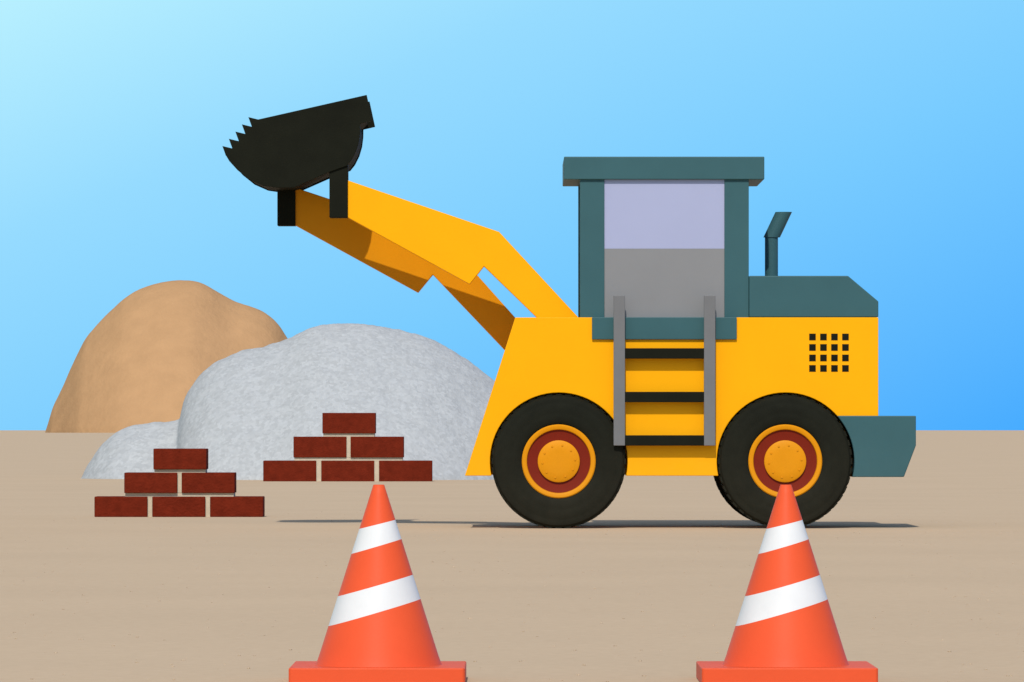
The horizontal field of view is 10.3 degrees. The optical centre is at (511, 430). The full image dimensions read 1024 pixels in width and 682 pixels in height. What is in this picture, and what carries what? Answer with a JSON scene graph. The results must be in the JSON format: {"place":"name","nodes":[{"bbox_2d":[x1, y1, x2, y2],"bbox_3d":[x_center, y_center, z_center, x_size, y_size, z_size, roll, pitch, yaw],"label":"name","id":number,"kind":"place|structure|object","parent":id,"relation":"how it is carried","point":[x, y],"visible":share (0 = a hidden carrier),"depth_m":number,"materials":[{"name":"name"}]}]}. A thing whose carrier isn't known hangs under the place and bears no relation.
{"place":"outdoors","nodes":[
{"label":"outdoors","id":0,"kind":"place"},
{"bbox_2d":[45,280,287,432],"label":"dirt hill","id":1,"kind":"structure","parent":0,"point":[149,354],"depth_m":2159.88,"materials":[{"name":"sand"}]},
{"bbox_2d":[0,430,1023,681],"bbox_3d":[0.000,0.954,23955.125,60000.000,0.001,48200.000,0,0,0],"label":"ground","id":2,"kind":"structure","parent":0,"point":[948,508],"depth_m":37.59,"materials":[{"name":"beige sand"}]},
{"bbox_2d":[94,448,264,516],"bbox_3d":[-3.661,0.578,62.699,1.852,0.751,0.434,0,0,0],"label":"brick stack","id":3,"kind":"object","parent":2,"relation":"on","point":[180,482],"visible":1,"depth_m":62.49,"materials":[{"name":"red brick"}]},
{"bbox_2d":[81,323,494,479],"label":"gravel pile","id":4,"kind":"object","parent":2,"relation":"on","point":[245,414],"visible":0.77,"depth_m":110.70,"materials":[{"name":"grey gravel"}]},
{"bbox_2d":[263,413,431,480],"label":"brick stack","id":5,"kind":"object","parent":2,"relation":"on","point":[348,447],"visible":1,"depth_m":105.93,"materials":[{"name":"red brick"}]},
{"bbox_2d":[289,485,465,681],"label":"traffic cone","id":6,"kind":"object","parent":2,"relation":"on","point":[378,630],"visible":1,"depth_m":21.44,"materials":[{"name":"orange plastic"}]},
{"bbox_2d":[492,394,625,527],"bbox_3d":[0.454,0.302,55.362,1.304,1.304,0.385,0,0,0],"label":"wheel front","id":7,"kind":"object","parent":2,"relation":"on","point":[558,460],"visible":1,"depth_m":55.18,"materials":[{"name":"rubber"}]},
{"bbox_2d":[490,393,851,474],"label":"arches","id":8,"kind":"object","parent":7,"relation":"on","point":[613,421],"visible":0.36,"depth_m":55.58,"materials":[{"name":"yellow paint"}]},
{"bbox_2d":[296,189,514,349],"bbox_3d":[-1.019,-1.593,56.555,2.274,1.630,0.180,0,0,0],"label":"lift arm","id":9,"kind":"object","parent":8,"relation":"on","point":[479,301],"visible":0.6,"depth_m":56.47},
{"bbox_2d":[348,181,577,316],"bbox_3d":[-0.477,-1.698,55.685,2.259,1.486,0.200,0,0,0],"label":"lift arm","id":10,"kind":"object","parent":8,"relation":"attached to","point":[464,250],"visible":1,"depth_m":55.59},
{"bbox_2d":[252,122,367,190],"bbox_3d":[-2.111,-2.783,56.125,1.352,0.815,1.100,0,0,0],"label":"bucket shell","id":11,"kind":"object","parent":10,"relation":"attached to","point":[326,175],"visible":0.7,"depth_m":56.23},
{"bbox_2d":[223,117,257,154],"bbox_3d":[-2.653,-2.869,56.125,0.351,0.376,1.158,0,0,0],"label":"bucket teeth","id":12,"kind":"object","parent":11,"relation":"attached to","point":[246,128],"visible":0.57,"depth_m":55.55},
{"bbox_2d":[277,190,295,225],"bbox_3d":[-2.239,-2.229,56.555,0.180,0.399,0.220,0,0,0],"label":"bucket bracket","id":13,"kind":"object","parent":11,"relation":"attached to","point":[286,208],"visible":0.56,"depth_m":56.45,"materials":[{"name":"black metal"}]},
{"bbox_2d":[226,95,371,187],"bbox_3d":[-2.079,-2.821,55.570,1.428,0.906,0.050,0,0,0],"label":"bucket side","id":14,"kind":"object","parent":11,"relation":"in","point":[293,149],"visible":1,"depth_m":55.55,"materials":[{"name":"black metal"}]},
{"bbox_2d":[241,102,374,191],"bbox_3d":[-2.079,-2.821,56.680,1.428,0.906,0.050,0,0,0],"label":"bucket side","id":15,"kind":"object","parent":11,"relation":"in","point":[371,124],"visible":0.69,"depth_m":56.66,"materials":[{"name":"black metal"}]},
{"bbox_2d":[329,165,348,217],"bbox_3d":[-1.694,-2.339,55.685,0.180,0.521,0.240,0,0,0],"label":"bucket bracket","id":16,"kind":"object","parent":11,"relation":"attached to","point":[338,191],"visible":1,"depth_m":55.56,"materials":[{"name":"black metal"}]},
{"bbox_2d":[836,416,915,476],"bbox_3d":[3.540,0.157,56.125,0.763,0.594,1.820,0,0,0],"label":"counterweight","id":17,"kind":"object","parent":8,"relation":"attached to","point":[883,446],"visible":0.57,"depth_m":55.22,"materials":[{"name":"teal paint"}]},
{"bbox_2d":[714,476,754,521],"bbox_3d":[2.651,0.302,56.865,1.304,1.304,0.380,0,0,0],"label":"wheel rear","id":18,"kind":"object","parent":2,"relation":"on","point":[720,488],"visible":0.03,"depth_m":56.72,"materials":[{"name":"rubber"}]},
{"bbox_2d":[717,394,851,525],"bbox_3d":[2.651,0.302,55.362,1.304,1.304,0.385,0,0,0],"label":"wheel rear","id":19,"kind":"object","parent":2,"relation":"on","point":[768,446],"visible":0.92,"depth_m":55.18,"materials":[{"name":"rubber"}]},
{"bbox_2d":[465,317,877,475],"bbox_3d":[1.551,-0.326,55.410,4.015,1.538,0.330,0,0,0],"label":"body side","id":20,"kind":"object","parent":19,"relation":"on","point":[758,357],"visible":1,"depth_m":55.24,"materials":[{"name":"yellow paint"}]},
{"bbox_2d":[614,295,624,445],"bbox_3d":[1.040,-0.578,55.145,0.111,1.456,0.040,0,0,0],"label":"handrail front","id":21,"kind":"object","parent":20,"relation":"attached to","point":[619,370],"visible":1,"depth_m":55.12,"materials":[{"name":"grey metal"}]},
{"bbox_2d":[625,435,703,445],"bbox_3d":[1.478,0.099,55.157,0.777,0.101,0.056,0,0,0],"label":"ladder step","id":22,"kind":"object","parent":21,"relation":"attached to","point":[664,440],"visible":1,"depth_m":55.13,"materials":[{"name":"black metal"}]},
{"bbox_2d":[625,392,703,401],"bbox_3d":[1.478,-0.322,55.157,0.777,0.101,0.056,0,0,0],"label":"ladder step","id":23,"kind":"object","parent":21,"relation":"attached to","point":[664,396],"visible":1,"depth_m":55.13,"materials":[{"name":"black metal"}]},
{"bbox_2d":[592,317,736,338],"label":"cab sill","id":24,"kind":"structure","parent":20,"relation":"attached to","point":[664,327],"depth_m":55.22,"materials":[{"name":"teal metal"}]},
{"bbox_2d":[580,180,603,316],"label":"cab pillar front","id":25,"kind":"structure","parent":24,"relation":"on","point":[591,248],"depth_m":55.28,"materials":[{"name":"teal metal"}]},
{"bbox_2d":[724,180,748,316],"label":"cab pillar","id":26,"kind":"structure","parent":24,"relation":"on","point":[736,248],"depth_m":55.28,"materials":[{"name":"teal metal"}]},
{"bbox_2d":[704,295,714,445],"bbox_3d":[1.916,-0.578,55.145,0.111,1.456,0.040,0,0,0],"label":"handrail rear","id":27,"kind":"object","parent":20,"relation":"attached to","point":[709,370],"visible":1,"depth_m":55.12,"materials":[{"name":"grey metal"}]},
{"bbox_2d":[625,348,703,358],"bbox_3d":[1.478,-0.744,55.157,0.777,0.101,0.056,0,0,0],"label":"ladder step","id":28,"kind":"object","parent":27,"relation":"attached to","point":[664,353],"visible":1,"depth_m":55.13,"materials":[{"name":"black metal"}]},
{"bbox_2d":[809,344,815,350],"bbox_3d":[2.918,-0.804,55.253,0.064,0.064,0.024,0,0,0],"label":"grille slot","id":29,"kind":"object","parent":20,"relation":"attached to","point":[812,347],"visible":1,"depth_m":55.24,"materials":[{"name":"black metal"}]},
{"bbox_2d":[809,365,815,371],"bbox_3d":[2.918,-0.601,55.253,0.064,0.064,0.024,0,0,0],"label":"grille slot","id":30,"kind":"object","parent":20,"relation":"attached to","point":[812,368],"visible":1,"depth_m":55.24,"materials":[{"name":"black metal"}]},
{"bbox_2d":[809,334,815,339],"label":"grille slot","id":31,"kind":"object","parent":20,"relation":"attached to","point":[812,336],"visible":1,"depth_m":55.24,"materials":[{"name":"black metal"}]},
{"bbox_2d":[809,355,815,360],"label":"grille slot","id":32,"kind":"object","parent":20,"relation":"attached to","point":[812,357],"visible":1,"depth_m":55.24,"materials":[{"name":"black metal"}]},
{"bbox_2d":[749,276,877,316],"bbox_3d":[2.932,-1.299,56.125,1.255,0.401,1.720,0,0,0],"label":"engine hood","id":33,"kind":"object","parent":20,"relation":"on","point":[808,296],"visible":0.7,"depth_m":55.27,"materials":[{"name":"teal paint"}]},
{"bbox_2d":[765,237,777,275],"bbox_3d":[2.559,-1.713,56.125,0.130,0.395,0.129,0,0,0],"label":"exhaust pipe","id":34,"kind":"object","parent":33,"relation":"on","point":[771,256],"visible":0.88,"depth_m":56.07,"materials":[{"name":"teal metal"}]},
{"bbox_2d":[764,212,791,237],"bbox_3d":[2.621,-2.027,56.125,0.283,0.250,0.148,0,0,0],"label":"exhaust tip","id":35,"kind":"object","parent":34,"relation":"attached to","point":[778,223],"visible":1,"depth_m":56.06,"materials":[{"name":"teal paint"}]},
{"bbox_2d":[820,344,826,350],"bbox_3d":[3.025,-0.804,55.253,0.064,0.064,0.024,0,0,0],"label":"grille slot","id":36,"kind":"object","parent":20,"relation":"attached to","point":[823,347],"visible":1,"depth_m":55.24,"materials":[{"name":"black metal"}]},
{"bbox_2d":[820,365,826,371],"bbox_3d":[3.025,-0.601,55.253,0.064,0.064,0.024,0,0,0],"label":"grille slot","id":37,"kind":"object","parent":20,"relation":"attached to","point":[823,368],"visible":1,"depth_m":55.24,"materials":[{"name":"black metal"}]},
{"bbox_2d":[820,334,826,339],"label":"grille slot","id":38,"kind":"object","parent":20,"relation":"attached to","point":[823,336],"visible":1,"depth_m":55.24,"materials":[{"name":"black metal"}]},
{"bbox_2d":[820,355,826,360],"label":"grille slot","id":39,"kind":"object","parent":20,"relation":"attached to","point":[823,357],"visible":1,"depth_m":55.24,"materials":[{"name":"black metal"}]},
{"bbox_2d":[831,344,837,350],"bbox_3d":[3.131,-0.804,55.253,0.064,0.064,0.024,0,0,0],"label":"grille slot","id":40,"kind":"object","parent":20,"relation":"attached to","point":[834,347],"visible":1,"depth_m":55.24,"materials":[{"name":"black metal"}]},
{"bbox_2d":[831,365,837,371],"bbox_3d":[3.131,-0.601,55.253,0.064,0.064,0.024,0,0,0],"label":"grille slot","id":41,"kind":"object","parent":20,"relation":"attached to","point":[834,368],"visible":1,"depth_m":55.24,"materials":[{"name":"black metal"}]},
{"bbox_2d":[831,334,837,339],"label":"grille slot","id":42,"kind":"object","parent":20,"relation":"attached to","point":[834,336],"visible":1,"depth_m":55.24,"materials":[{"name":"black metal"}]},
{"bbox_2d":[831,355,837,360],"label":"grille slot","id":43,"kind":"object","parent":20,"relation":"attached to","point":[834,357],"visible":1,"depth_m":55.24,"materials":[{"name":"black metal"}]},
{"bbox_2d":[842,344,848,350],"bbox_3d":[3.238,-0.804,55.253,0.064,0.064,0.024,0,0,0],"label":"grille slot","id":44,"kind":"object","parent":20,"relation":"attached to","point":[845,347],"visible":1,"depth_m":55.24,"materials":[{"name":"black metal"}]},
{"bbox_2d":[842,365,848,371],"bbox_3d":[3.238,-0.601,55.253,0.064,0.064,0.024,0,0,0],"label":"grille slot","id":45,"kind":"object","parent":20,"relation":"attached to","point":[845,368],"visible":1,"depth_m":55.24,"materials":[{"name":"black metal"}]},
{"bbox_2d":[842,334,848,339],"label":"grille slot","id":46,"kind":"object","parent":20,"relation":"attached to","point":[845,336],"visible":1,"depth_m":55.24,"materials":[{"name":"black metal"}]},
{"bbox_2d":[842,355,848,360],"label":"grille slot","id":47,"kind":"object","parent":20,"relation":"attached to","point":[845,357],"visible":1,"depth_m":55.24,"materials":[{"name":"black metal"}]},
{"bbox_2d":[696,485,877,681],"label":"traffic cone","id":48,"kind":"object","parent":2,"relation":"on","point":[785,630],"visible":1,"depth_m":21.44,"materials":[{"name":"orange plastic"}]},
{"bbox_2d":[0,0,1023,429],"label":"sky","id":49,"kind":"structure","parent":0,"point":[890,133],"materials":[{"name":"blue"}]},
{"bbox_2d":[578,186,579,316],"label":"cab pillar front","id":50,"kind":"structure","parent":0,"point":[578,251],"depth_m":56.71,"materials":[{"name":"teal metal"}]},
{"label":"cab floor","id":51,"kind":"structure","parent":0,"visible":0},
{"bbox_2d":[563,157,763,185],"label":"cab roof","id":52,"kind":"structure","parent":51,"relation":"on","point":[576,170],"depth_m":55.26,"materials":[{"name":"teal metal"}]},
{"bbox_2d":[604,180,723,248],"bbox_3d":[1.482,-2.108,55.310,1.190,0.684,0.020,0,0,0],"label":"side window","id":53,"kind":"structure","parent":52,"relation":"attached to","point":[663,214],"depth_m":55.30,"materials":[{"name":"purple glass"}]},
{"bbox_2d":[604,249,723,316],"bbox_3d":[1.482,-1.427,55.310,1.190,0.677,0.028,0,0,0],"label":"door panel","id":54,"kind":"structure","parent":52,"relation":"attached to","point":[664,282],"depth_m":55.30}
]}

